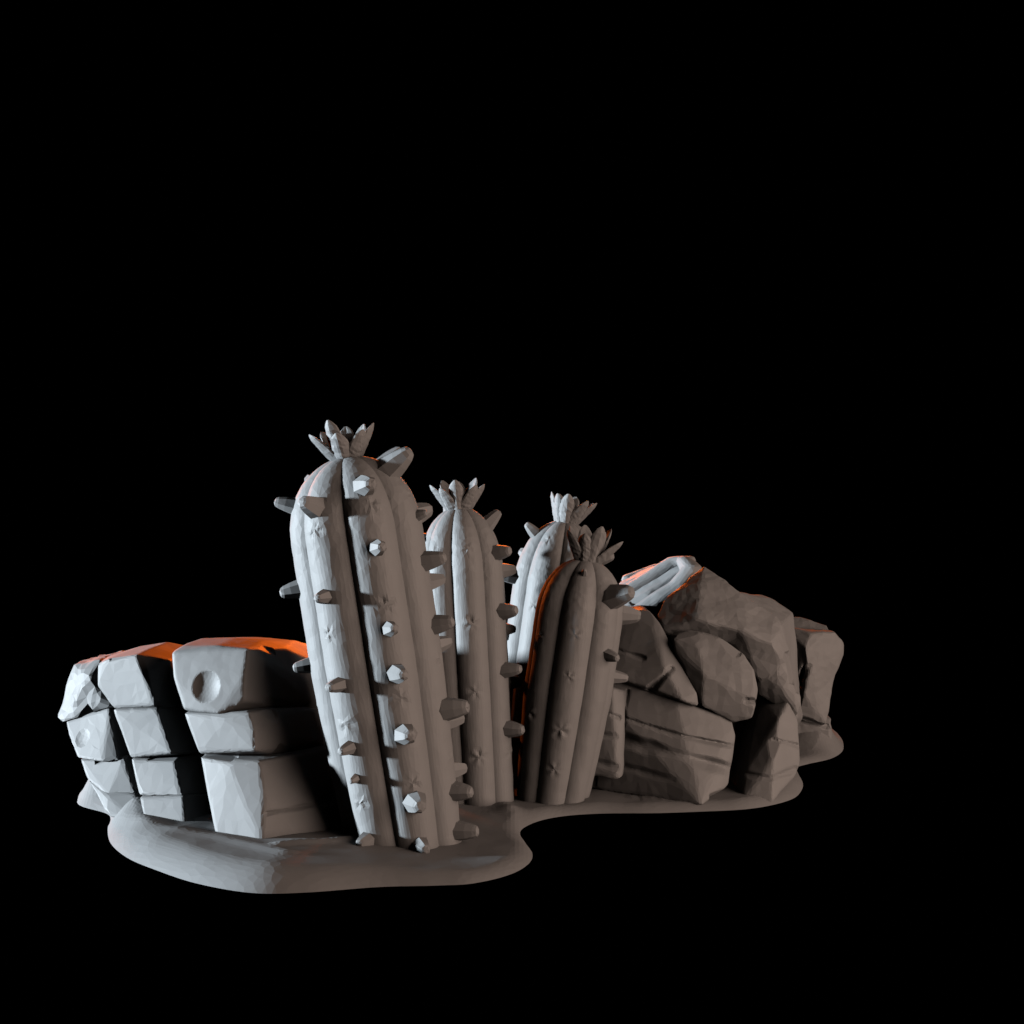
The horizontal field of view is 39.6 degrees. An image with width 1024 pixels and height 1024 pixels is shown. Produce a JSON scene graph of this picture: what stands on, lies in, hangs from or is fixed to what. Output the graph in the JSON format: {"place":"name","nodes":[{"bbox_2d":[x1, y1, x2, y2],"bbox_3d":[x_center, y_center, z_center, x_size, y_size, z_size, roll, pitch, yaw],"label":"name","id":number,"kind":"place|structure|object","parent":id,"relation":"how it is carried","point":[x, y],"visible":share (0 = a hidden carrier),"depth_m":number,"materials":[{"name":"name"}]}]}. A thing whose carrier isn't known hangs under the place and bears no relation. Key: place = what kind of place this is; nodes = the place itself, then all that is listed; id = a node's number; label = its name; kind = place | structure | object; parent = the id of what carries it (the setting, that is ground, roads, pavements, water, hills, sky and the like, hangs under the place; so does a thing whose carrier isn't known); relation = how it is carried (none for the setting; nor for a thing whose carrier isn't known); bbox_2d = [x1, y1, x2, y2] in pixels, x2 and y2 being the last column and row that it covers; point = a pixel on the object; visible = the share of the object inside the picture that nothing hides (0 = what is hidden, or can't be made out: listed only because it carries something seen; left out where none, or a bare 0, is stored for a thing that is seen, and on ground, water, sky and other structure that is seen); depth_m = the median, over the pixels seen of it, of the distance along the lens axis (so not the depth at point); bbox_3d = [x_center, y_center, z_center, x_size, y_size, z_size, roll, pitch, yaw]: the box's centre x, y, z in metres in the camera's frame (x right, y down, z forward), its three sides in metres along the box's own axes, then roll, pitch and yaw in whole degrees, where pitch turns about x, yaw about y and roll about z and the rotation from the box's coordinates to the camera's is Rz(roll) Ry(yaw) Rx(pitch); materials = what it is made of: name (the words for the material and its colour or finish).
{"place":"outdoors","nodes":[
{"label":"outdoors","id":0,"kind":"place"},
{"bbox_2d":[77,729,843,893],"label":"ground","id":1,"kind":"structure","parent":0,"point":[200,850],"depth_m":4.05,"materials":[{"name":"grey plastic"}]},
{"bbox_2d":[58,637,342,838],"bbox_3d":[-1.012,0.703,4.730,1.309,0.599,1.040,0,0,17],"label":"rock outcrop","id":2,"kind":"object","parent":1,"relation":"on","point":[226,733],"visible":0.77,"depth_m":4.35,"materials":[{"name":"grey stone"}]},
{"bbox_2d":[274,420,478,853],"bbox_3d":[-0.400,0.377,4.216,0.608,1.295,0.450,0,0,0],"label":"cactus","id":3,"kind":"object","parent":1,"relation":"on","point":[361,588],"visible":0.98,"depth_m":4.08,"materials":[{"name":"grey plant"}]},
{"bbox_2d":[424,478,524,805],"bbox_3d":[-0.156,0.450,4.863,0.409,1.134,0.342,0,0,0],"label":"cactus","id":4,"kind":"object","parent":1,"relation":"on","point":[480,673],"visible":0.77,"depth_m":4.73,"materials":[{"name":"grey plant"}]},
{"bbox_2d":[504,492,613,787],"bbox_3d":[0.143,0.469,5.164,0.451,1.086,0.315,0,0,0],"label":"cactus","id":5,"kind":"object","parent":1,"relation":"on","point":[545,552],"visible":0.42,"depth_m":5.08,"materials":[{"name":"grey plant"}]},
{"bbox_2d":[517,525,640,804],"bbox_3d":[0.230,0.529,4.871,0.427,0.969,0.345,0,0,0],"label":"cactus","id":6,"kind":"object","parent":1,"relation":"on","point":[583,614],"visible":1,"depth_m":4.75,"materials":[{"name":"grey plant"}]},
{"bbox_2d":[592,556,802,804],"bbox_3d":[0.711,0.605,5.570,0.831,0.871,1.611,0,0,12],"label":"rock outcrop","id":7,"kind":"object","parent":1,"relation":"on","point":[705,704],"visible":0.91,"depth_m":4.95,"materials":[{"name":"grey stone"}]},
{"bbox_2d":[794,617,843,738],"bbox_3d":[1.264,0.704,6.079,0.256,0.523,0.476,0,0,0],"label":"boulder","id":8,"kind":"object","parent":1,"relation":"on","point":[820,650],"visible":0.52,"depth_m":5.88,"materials":[{"name":"grey stone"}]},
{"bbox_2d":[0,0,1023,1023],"label":"sky","id":9,"kind":"structure","parent":0,"point":[739,282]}
]}

